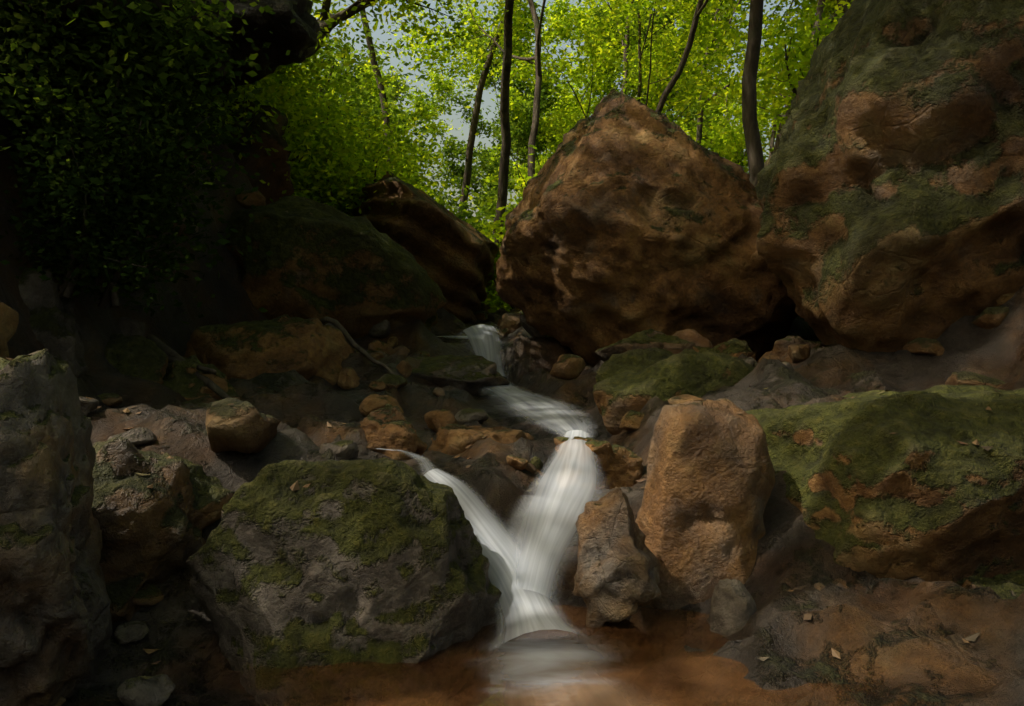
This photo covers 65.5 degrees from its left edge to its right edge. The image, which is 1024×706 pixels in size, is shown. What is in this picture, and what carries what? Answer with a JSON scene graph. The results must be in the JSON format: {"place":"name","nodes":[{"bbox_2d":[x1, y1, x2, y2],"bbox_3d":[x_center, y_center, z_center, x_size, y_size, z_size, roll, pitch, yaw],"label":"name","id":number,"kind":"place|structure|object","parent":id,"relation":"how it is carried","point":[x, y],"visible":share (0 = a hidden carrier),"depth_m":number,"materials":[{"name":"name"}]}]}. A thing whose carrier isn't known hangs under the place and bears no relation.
{"place":"outdoors","nodes":[
{"label":"outdoors","id":0,"kind":"place"},
{"bbox_2d":[0,42,1023,705],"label":"terrain","id":1,"kind":"structure","parent":0,"point":[882,636],"depth_m":3.36,"materials":[{"name":"soil"}]},
{"bbox_2d":[18,269,87,377],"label":"dark rock","id":2,"kind":"object","parent":1,"relation":"on","point":[54,324],"visible":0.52,"depth_m":4.42,"materials":[{"name":"stone"}]},
{"bbox_2d":[0,349,112,705],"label":"rock","id":3,"kind":"object","parent":1,"relation":"on","point":[56,629],"visible":1,"depth_m":2.20,"materials":[{"name":"stone"}]},
{"bbox_2d":[0,0,175,139],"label":"cliff shrub","id":4,"kind":"object","parent":1,"relation":"on","point":[52,14],"visible":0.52,"depth_m":4.35,"materials":[{"name":"green plant"}]},
{"bbox_2d":[0,62,180,217],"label":"cliff shrub","id":5,"kind":"object","parent":1,"relation":"on","point":[39,89],"visible":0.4,"depth_m":4.43,"materials":[{"name":"green plant"}]},
{"bbox_2d":[0,0,219,149],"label":"cliff shrub","id":6,"kind":"object","parent":1,"relation":"on","point":[68,56],"visible":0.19,"depth_m":4.49,"materials":[{"name":"green plant"}]},
{"bbox_2d":[0,38,222,233],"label":"cliff shrub","id":7,"kind":"object","parent":1,"relation":"on","point":[41,113],"visible":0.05,"depth_m":4.78,"materials":[{"name":"green plant"}]},
{"bbox_2d":[0,56,224,313],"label":"cliff shrub","id":8,"kind":"object","parent":1,"relation":"on","point":[74,265],"visible":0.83,"depth_m":4.46,"materials":[{"name":"green plant"}]},
{"bbox_2d":[0,78,256,296],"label":"cliff shrub","id":9,"kind":"object","parent":1,"relation":"on","point":[87,131],"visible":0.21,"depth_m":4.42,"materials":[{"name":"green plant"}]},
{"bbox_2d":[0,23,267,323],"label":"cliff shrub","id":10,"kind":"object","parent":1,"relation":"on","point":[153,239],"visible":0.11,"depth_m":5.48,"materials":[{"name":"green plant"}]},
{"bbox_2d":[104,333,167,383],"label":"rock","id":11,"kind":"object","parent":1,"relation":"on","point":[139,356],"visible":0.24,"depth_m":4.95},
{"bbox_2d":[1,50,275,308],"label":"cliff shrub","id":12,"kind":"object","parent":1,"relation":"on","point":[110,296],"visible":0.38,"depth_m":4.93,"materials":[{"name":"green plant"}]},
{"bbox_2d":[0,0,289,158],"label":"cliff shrub","id":13,"kind":"object","parent":1,"relation":"on","point":[162,76],"visible":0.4,"depth_m":4.68,"materials":[{"name":"green plant"}]},
{"bbox_2d":[0,0,295,207],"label":"cliff shrub","id":14,"kind":"object","parent":1,"relation":"on","point":[190,119],"visible":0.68,"depth_m":4.61,"materials":[{"name":"green plant"}]},
{"bbox_2d":[41,39,266,236],"bbox_3d":[-2.552,-1.565,5.187,1.800,1.589,1.338,0,0,-19],"label":"cliff shrub","id":15,"kind":"object","parent":1,"relation":"on","point":[167,134],"visible":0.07,"depth_m":5.13,"materials":[{"name":"green plant"}]},
{"bbox_2d":[92,437,234,623],"bbox_3d":[-1.419,0.696,3.090,0.586,0.772,0.752,0,0,0],"label":"dark rock","id":16,"kind":"object","parent":1,"relation":"on","point":[153,535],"visible":0.55,"depth_m":2.89,"materials":[{"name":"stone"}]},
{"bbox_2d":[168,356,216,373],"bbox_3d":[-2.174,0.048,5.140,0.698,0.171,0.123,0,0,16],"label":"stick","id":17,"kind":"object","parent":1,"relation":"on","point":[198,367],"visible":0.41,"depth_m":5.05,"materials":[{"name":"wood"}]},
{"bbox_2d":[146,334,243,401],"bbox_3d":[-1.958,0.132,5.058,1.228,0.518,0.069,0,0,35],"label":"stick","id":18,"kind":"object","parent":1,"relation":"on","point":[207,381],"visible":0.5,"depth_m":5.07,"materials":[{"name":"wood"}]},
{"bbox_2d":[161,355,239,400],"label":"rock","id":19,"kind":"object","parent":1,"relation":"on","point":[183,380],"visible":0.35,"depth_m":5.06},
{"bbox_2d":[177,83,264,132],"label":"bank shrub","id":20,"kind":"object","parent":1,"relation":"on","point":[223,98],"depth_m":7.02,"materials":[{"name":"green plant"}]},
{"bbox_2d":[178,80,281,125],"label":"cliff shrub","id":21,"kind":"object","parent":1,"relation":"on","point":[222,117],"visible":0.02,"depth_m":6.99,"materials":[{"name":"green plant"}]},
{"bbox_2d":[177,0,320,94],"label":"overhanging rock","id":22,"kind":"object","parent":1,"relation":"on","point":[297,38],"visible":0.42,"depth_m":5.81,"materials":[{"name":"stone"}]},
{"bbox_2d":[171,73,330,167],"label":"bank shrub","id":23,"kind":"object","parent":1,"relation":"on","point":[245,105],"visible":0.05,"depth_m":7.31,"materials":[{"name":"green plant"}]},
{"bbox_2d":[209,92,293,204],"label":"cliff rock","id":24,"kind":"object","parent":1,"relation":"on","point":[269,173],"visible":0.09,"depth_m":8.05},
{"bbox_2d":[18,0,515,103],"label":"old tree","id":25,"kind":"object","parent":1,"relation":"on","point":[361,5],"visible":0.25,"depth_m":9.82,"materials":[{"name":"green plant"}]},
{"bbox_2d":[183,315,354,384],"bbox_3d":[-1.808,0.124,6.032,1.254,0.818,0.874,-7,9,-28],"label":"ochre rock","id":26,"kind":"object","parent":1,"relation":"on","point":[307,349],"visible":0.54,"depth_m":5.81,"materials":[{"name":"stone"}]},
{"bbox_2d":[213,0,376,134],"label":"bank shrub","id":27,"kind":"object","parent":1,"relation":"on","point":[297,73],"visible":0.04,"depth_m":8.63,"materials":[{"name":"green plant"}]},
{"bbox_2d":[213,0,383,147],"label":"bank shrub","id":28,"kind":"object","parent":1,"relation":"on","point":[286,97],"visible":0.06,"depth_m":8.24,"materials":[{"name":"green plant"}]},
{"bbox_2d":[216,72,392,213],"bbox_3d":[-3.310,-2.638,9.024,3.785,2.574,3.108,0,0,0],"label":"bank shrub","id":29,"kind":"object","parent":1,"relation":"on","point":[302,173],"visible":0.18,"depth_m":9.12,"materials":[{"name":"green plant"}]},
{"bbox_2d":[242,11,378,153],"bbox_3d":[-3.078,-2.889,8.933,3.172,2.014,3.331,0,0,-27],"label":"bank shrub","id":30,"kind":"object","parent":1,"relation":"on","point":[302,74],"visible":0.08,"depth_m":9.02,"materials":[{"name":"green plant"}]},
{"bbox_2d":[262,2,371,203],"bbox_3d":[-3.042,-2.943,9.959,3.345,2.739,3.190,0,0,0],"label":"bank shrub","id":31,"kind":"object","parent":1,"relation":"on","point":[333,100],"visible":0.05,"depth_m":9.67,"materials":[{"name":"green plant"}]},
{"bbox_2d":[0,54,643,469],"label":"ochre rubble","id":32,"kind":"object","parent":1,"relation":"on","point":[568,366],"visible":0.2,"depth_m":4.91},
{"bbox_2d":[273,79,386,216],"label":"bank shrub","id":33,"kind":"object","parent":1,"relation":"on","point":[338,190],"visible":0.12,"depth_m":10.61,"materials":[{"name":"green plant"}]},
{"bbox_2d":[224,195,446,338],"bbox_3d":[-1.852,-0.681,8.061,2.338,1.521,1.628,15,-6,-22],"label":"mossy boulder","id":34,"kind":"object","parent":1,"relation":"on","point":[358,276],"visible":0.66,"depth_m":7.36,"materials":[{"name":"stone"}]},
{"bbox_2d":[297,0,386,82],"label":"leaves","id":35,"kind":"object","parent":1,"relation":"on","point":[340,30],"depth_m":10.94,"materials":[{"name":"green plant"}]},
{"bbox_2d":[186,457,505,705],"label":"mossy rock","id":36,"kind":"object","parent":1,"relation":"on","point":[342,582],"visible":0.97,"depth_m":2.66,"materials":[{"name":"stone"}]},
{"bbox_2d":[263,47,433,206],"bbox_3d":[-3.002,-2.997,10.360,4.016,2.907,3.218,0,0,0],"label":"bank shrub","id":37,"kind":"object","parent":1,"relation":"on","point":[339,114],"visible":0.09,"depth_m":10.19,"materials":[{"name":"green plant"}]},
{"bbox_2d":[323,168,377,208],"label":"shrub","id":38,"kind":"object","parent":1,"relation":"on","point":[350,172],"visible":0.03,"depth_m":10.92,"materials":[{"name":"green plant"}]},
{"bbox_2d":[320,316,395,374],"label":"branch","id":39,"kind":"object","parent":1,"relation":"on","point":[349,338],"visible":0.63,"depth_m":6.23,"materials":[{"name":"brown plant"}]},
{"bbox_2d":[294,0,436,140],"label":"shrub","id":40,"kind":"object","parent":1,"relation":"on","point":[336,67],"visible":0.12,"depth_m":13.79,"materials":[{"name":"green plant"}]},
{"bbox_2d":[314,39,418,133],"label":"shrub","id":41,"kind":"object","parent":1,"relation":"on","point":[366,68],"visible":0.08,"depth_m":49.78,"materials":[{"name":"green plant"}]},
{"bbox_2d":[292,115,454,214],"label":"bank shrub","id":42,"kind":"object","parent":1,"relation":"on","point":[444,182],"visible":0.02,"depth_m":12.10,"materials":[{"name":"green plant"}]},
{"bbox_2d":[360,9,394,171],"bbox_3d":[-2.502,-9.764,15.951,3.944,15.804,4.261,0,0,0],"label":"tree","id":43,"kind":"object","parent":1,"relation":"on","point":[380,86],"visible":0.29,"depth_m":16.10,"materials":[{"name":"brown plant"}]},
{"bbox_2d":[273,9,485,216],"bbox_3d":[-2.784,-3.022,11.049,4.810,3.000,4.407,0,0,0],"label":"bank shrub","id":44,"kind":"object","parent":1,"relation":"on","point":[381,115],"visible":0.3,"depth_m":10.56,"materials":[{"name":"green plant"}]},
{"bbox_2d":[302,98,475,216],"bbox_3d":[-2.510,-2.385,11.157,3.902,2.006,3.254,0,0,34],"label":"bank shrub","id":45,"kind":"object","parent":1,"relation":"on","point":[359,164],"visible":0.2,"depth_m":10.72,"materials":[{"name":"green plant"}]},
{"bbox_2d":[358,403,426,459],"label":"brown rock","id":46,"kind":"object","parent":1,"relation":"on","point":[389,430],"visible":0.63,"depth_m":4.17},
{"bbox_2d":[304,50,485,185],"bbox_3d":[-3.470,-4.764,18.028,5.342,3.568,4.444,0,0,21],"label":"shrub","id":47,"kind":"object","parent":1,"relation":"on","point":[426,120],"visible":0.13,"depth_m":17.24,"materials":[{"name":"green plant"}]},
{"bbox_2d":[0,147,793,705],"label":"grey rubble","id":48,"kind":"object","parent":1,"relation":"on","point":[140,691],"visible":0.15,"depth_m":3.43,"materials":[{"name":"stone"}]},
{"bbox_2d":[333,184,474,226],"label":"shrub","id":49,"kind":"object","parent":1,"relation":"on","point":[431,196],"visible":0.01,"depth_m":11.16,"materials":[{"name":"green plant"}]},
{"bbox_2d":[348,64,462,164],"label":"tree wood","id":50,"kind":"object","parent":1,"relation":"on","point":[434,87],"visible":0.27,"depth_m":46.65,"materials":[{"name":"green plant"}]},
{"bbox_2d":[362,146,466,202],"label":"shrub","id":51,"kind":"object","parent":1,"relation":"on","point":[421,170],"visible":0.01,"depth_m":17.43,"materials":[{"name":"green plant"}]},
{"bbox_2d":[352,171,498,323],"bbox_3d":[-1.263,-1.108,10.913,2.315,2.305,3.284,20,-4,-11],"label":"ledge rock","id":52,"kind":"object","parent":1,"relation":"on","point":[453,254],"visible":0.55,"depth_m":9.80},
{"bbox_2d":[376,158,481,216],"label":"shrub","id":53,"kind":"object","parent":1,"relation":"on","point":[429,190],"visible":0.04,"depth_m":14.46,"materials":[{"name":"green plant"}]},
{"bbox_2d":[54,218,809,705],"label":"rocks","id":54,"kind":"object","parent":1,"relation":"on","point":[436,420],"visible":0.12,"depth_m":5.66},
{"bbox_2d":[393,95,473,192],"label":"shrub","id":55,"kind":"object","parent":1,"relation":"on","point":[439,153],"visible":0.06,"depth_m":20.96,"materials":[{"name":"green plant"}]},
{"bbox_2d":[380,354,510,395],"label":"flat rock","id":56,"kind":"object","parent":1,"relation":"on","point":[477,375],"visible":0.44,"depth_m":6.75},
{"bbox_2d":[414,153,495,220],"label":"shrub","id":57,"kind":"object","parent":1,"relation":"on","point":[449,185],"visible":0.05,"depth_m":22.98,"materials":[{"name":"green plant"}]},
{"bbox_2d":[431,166,513,307],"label":"shrub","id":58,"kind":"object","parent":1,"relation":"on","point":[508,209],"visible":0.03,"depth_m":19.70,"materials":[{"name":"green plant"}]},
{"bbox_2d":[433,178,522,238],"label":"shrub","id":59,"kind":"object","parent":1,"relation":"on","point":[460,213],"visible":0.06,"depth_m":14.62,"materials":[{"name":"green plant"}]},
{"bbox_2d":[428,424,533,454],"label":"orange rock","id":60,"kind":"object","parent":1,"relation":"on","point":[453,439],"visible":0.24,"depth_m":4.36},
{"bbox_2d":[361,0,602,184],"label":"slender tree","id":61,"kind":"object","parent":1,"relation":"on","point":[536,60],"visible":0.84,"depth_m":17.44,"materials":[{"name":"green plant"}]},
{"bbox_2d":[458,0,514,217],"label":"tree","id":62,"kind":"object","parent":1,"relation":"on","point":[472,135],"visible":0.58,"depth_m":18.29,"materials":[{"name":"brown plant"}]},
{"bbox_2d":[471,324,502,374],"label":"waterfall","id":63,"kind":"object","parent":1,"relation":"on","point":[482,333],"visible":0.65,"depth_m":7.64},
{"bbox_2d":[413,0,571,218],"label":"tree","id":64,"kind":"object","parent":1,"relation":"on","point":[519,134],"visible":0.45,"depth_m":33.01,"materials":[{"name":"green plant"}]},
{"bbox_2d":[466,186,521,312],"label":"shrub","id":65,"kind":"object","parent":1,"relation":"on","point":[493,296],"visible":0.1,"depth_m":12.21,"materials":[{"name":"green plant"}]},
{"bbox_2d":[493,0,513,244],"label":"slender tree","id":66,"kind":"object","parent":1,"relation":"on","point":[505,129],"visible":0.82,"depth_m":12.44,"materials":[{"name":"brown plant"}]},
{"bbox_2d":[7,211,1001,701],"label":"fallen leaves","id":67,"kind":"object","parent":1,"relation":"on","point":[807,617],"visible":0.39,"depth_m":2.88,"materials":[{"name":"brown plant"}]},
{"bbox_2d":[457,139,551,225],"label":"shrub","id":68,"kind":"object","parent":1,"relation":"on","point":[519,180],"visible":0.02,"depth_m":13.98,"materials":[{"name":"green plant"}]},
{"bbox_2d":[472,75,563,226],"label":"tree wood","id":69,"kind":"object","parent":1,"relation":"on","point":[493,177],"visible":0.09,"depth_m":51.65,"materials":[{"name":"green plant"}]},
{"bbox_2d":[57,104,1008,705],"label":"rocks","id":70,"kind":"object","parent":1,"relation":"on","point":[989,318],"visible":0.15,"depth_m":4.91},
{"bbox_2d":[492,385,583,436],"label":"stream water","id":71,"kind":"structure","parent":1,"relation":"on","point":[550,414],"depth_m":5.19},
{"bbox_2d":[533,653,552,657],"bbox_3d":[0.109,1.000,2.420,2.400,0.001,1.600,0,0,0],"label":"foam","id":72,"kind":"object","parent":1,"relation":"on","point":[545,655],"depth_m":2.63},
{"bbox_2d":[423,469,571,637],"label":"water cascade","id":73,"kind":"object","parent":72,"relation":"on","point":[502,554],"visible":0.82,"depth_m":3.02,"materials":[{"name":"liquid"}]},
{"bbox_2d":[517,430,591,594],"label":"water cascade","id":74,"kind":"object","parent":73,"relation":"on","point":[569,491],"visible":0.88,"depth_m":3.17,"materials":[{"name":"liquid"}]},
{"bbox_2d":[524,648,589,705],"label":"stream water","id":75,"kind":"structure","parent":72,"relation":"in","point":[551,673],"depth_m":2.50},
{"bbox_2d":[573,487,660,635],"bbox_3d":[0.397,0.768,2.999,0.340,0.529,0.317,0,0,0],"label":"dark rock","id":76,"kind":"object","parent":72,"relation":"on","point":[616,578],"visible":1,"depth_m":2.91,"materials":[{"name":"stone"}]},
{"bbox_2d":[454,0,636,169],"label":"tree","id":77,"kind":"object","parent":1,"relation":"on","point":[570,123],"visible":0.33,"depth_m":34.06,"materials":[{"name":"green plant"}]},
{"bbox_2d":[495,63,597,205],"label":"tree wood","id":78,"kind":"object","parent":1,"relation":"on","point":[548,154],"visible":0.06,"depth_m":42.87,"materials":[{"name":"green plant"}]},
{"bbox_2d":[97,189,1014,606],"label":"rocks","id":79,"kind":"object","parent":1,"relation":"on","point":[239,425],"visible":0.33,"depth_m":3.46,"materials":[{"name":"stone"}]},
{"bbox_2d":[554,436,643,489],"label":"rock","id":80,"kind":"object","parent":1,"relation":"on","point":[614,466],"visible":0.56,"depth_m":3.81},
{"bbox_2d":[531,0,671,106],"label":"tree","id":81,"kind":"object","parent":1,"relation":"on","point":[557,10],"visible":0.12,"depth_m":35.57,"materials":[{"name":"green plant"}]},
{"bbox_2d":[554,0,714,105],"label":"tree","id":82,"kind":"object","parent":1,"relation":"on","point":[593,2],"visible":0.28,"depth_m":24.06,"materials":[{"name":"green plant"}]},
{"bbox_2d":[473,0,804,127],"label":"tree","id":83,"kind":"object","parent":1,"relation":"on","point":[637,6],"visible":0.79,"depth_m":18.73,"materials":[{"name":"green plant"}]},
{"bbox_2d":[595,329,695,361],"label":"tan rock","id":84,"kind":"object","parent":1,"relation":"on","point":[648,338],"visible":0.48,"depth_m":6.40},
{"bbox_2d":[495,88,798,366],"bbox_3d":[1.387,-1.024,7.677,3.032,3.000,2.813,6,1,-17],"label":"boulder","id":85,"kind":"object","parent":1,"relation":"on","point":[627,216],"visible":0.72,"depth_m":6.71,"materials":[{"name":"stone"}]},
{"bbox_2d":[573,0,749,132],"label":"tree","id":86,"kind":"object","parent":1,"relation":"on","point":[693,111],"visible":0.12,"depth_m":32.04,"materials":[{"name":"green plant"}]},
{"bbox_2d":[592,348,754,434],"bbox_3d":[1.180,0.369,5.552,1.311,0.814,1.140,0,0,0],"label":"mossy boulder","id":87,"kind":"object","parent":1,"relation":"on","point":[634,380],"visible":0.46,"depth_m":5.16,"materials":[{"name":"stone"}]},
{"bbox_2d":[655,0,708,111],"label":"slender tree","id":88,"kind":"object","parent":1,"relation":"on","point":[700,6],"visible":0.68,"depth_m":13.62,"materials":[{"name":"brown plant"}]},
{"bbox_2d":[635,398,774,613],"bbox_3d":[0.776,0.696,3.321,0.592,1.020,0.436,0,0,-3],"label":"boulder","id":89,"kind":"object","parent":1,"relation":"on","point":[708,489],"visible":0.69,"depth_m":3.12,"materials":[{"name":"stone"}]},
{"bbox_2d":[642,0,796,143],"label":"tree","id":90,"kind":"object","parent":1,"relation":"on","point":[700,119],"visible":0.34,"depth_m":23.09,"materials":[{"name":"green plant"}]},
{"bbox_2d":[694,140,747,171],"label":"shrub","id":91,"kind":"object","parent":1,"relation":"on","point":[722,152],"visible":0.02,"depth_m":18.96,"materials":[{"name":"green plant"}]},
{"bbox_2d":[692,338,755,359],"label":"rock","id":92,"kind":"object","parent":1,"relation":"on","point":[736,347],"visible":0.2,"depth_m":6.16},
{"bbox_2d":[701,578,756,643],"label":"rock","id":93,"kind":"object","parent":1,"relation":"on","point":[733,608],"visible":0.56,"depth_m":2.85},
{"bbox_2d":[680,55,779,169],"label":"tree wood","id":94,"kind":"object","parent":1,"relation":"on","point":[716,113],"visible":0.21,"depth_m":46.55,"materials":[{"name":"green plant"}]},
{"bbox_2d":[691,111,771,173],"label":"shrub","id":95,"kind":"object","parent":1,"relation":"on","point":[731,137],"visible":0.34,"depth_m":24.59,"materials":[{"name":"green plant"}]},
{"bbox_2d":[719,89,783,151],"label":"shrub","id":96,"kind":"object","parent":1,"relation":"on","point":[758,114],"visible":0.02,"depth_m":21.96,"materials":[{"name":"green plant"}]},
{"bbox_2d":[742,0,763,186],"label":"leaning tree","id":97,"kind":"object","parent":1,"relation":"on","point":[751,131],"visible":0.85,"depth_m":9.96,"materials":[{"name":"brown plant"}]},
{"bbox_2d":[666,0,849,155],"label":"foliage","id":98,"kind":"object","parent":1,"relation":"on","point":[788,76],"visible":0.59,"depth_m":12.70,"materials":[{"name":"green plant"}]},
{"bbox_2d":[739,0,852,108],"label":"foliage","id":99,"kind":"object","parent":1,"relation":"on","point":[839,15],"visible":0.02,"depth_m":15.65,"materials":[{"name":"green plant"}]},
{"bbox_2d":[769,336,824,361],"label":"rock","id":100,"kind":"object","parent":1,"relation":"on","point":[780,349],"visible":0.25,"depth_m":6.28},
{"bbox_2d":[769,0,850,156],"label":"tree","id":101,"kind":"object","parent":1,"relation":"on","point":[831,12],"visible":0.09,"depth_m":20.86,"materials":[{"name":"green plant"}]},
{"bbox_2d":[772,0,851,154],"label":"tree","id":102,"kind":"object","parent":1,"relation":"on","point":[778,136],"visible":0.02,"depth_m":17.49,"materials":[{"name":"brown plant"}]},
{"bbox_2d":[807,0,825,67],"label":"tree","id":103,"kind":"object","parent":1,"relation":"on","point":[819,11],"visible":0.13,"depth_m":14.63,"materials":[{"name":"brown plant"}]},
{"bbox_2d":[810,344,834,355],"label":"tan rock","id":104,"kind":"object","parent":1,"relation":"on","point":[813,350],"visible":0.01,"depth_m":6.03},
{"bbox_2d":[814,578,848,590],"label":"rock","id":105,"kind":"object","parent":1,"relation":"on","point":[839,582],"visible":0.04,"depth_m":2.90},
{"bbox_2d":[745,385,1023,585],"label":"mossy boulder","id":106,"kind":"object","parent":1,"relation":"on","point":[923,493],"visible":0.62,"depth_m":3.04,"materials":[{"name":"stone"}]},
{"bbox_2d":[755,0,1023,351],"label":"boulder","id":107,"kind":"object","parent":1,"relation":"on","point":[889,187],"visible":0.81,"depth_m":4.90,"materials":[{"name":"stone"}]},
{"bbox_2d":[962,569,1023,598],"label":"rock","id":108,"kind":"object","parent":1,"relation":"on","point":[1010,585],"visible":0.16,"depth_m":2.97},
{"bbox_2d":[308,0,815,232],"label":"sky","id":109,"kind":"structure","parent":0,"point":[394,61],"materials":[{"name":"blue"}]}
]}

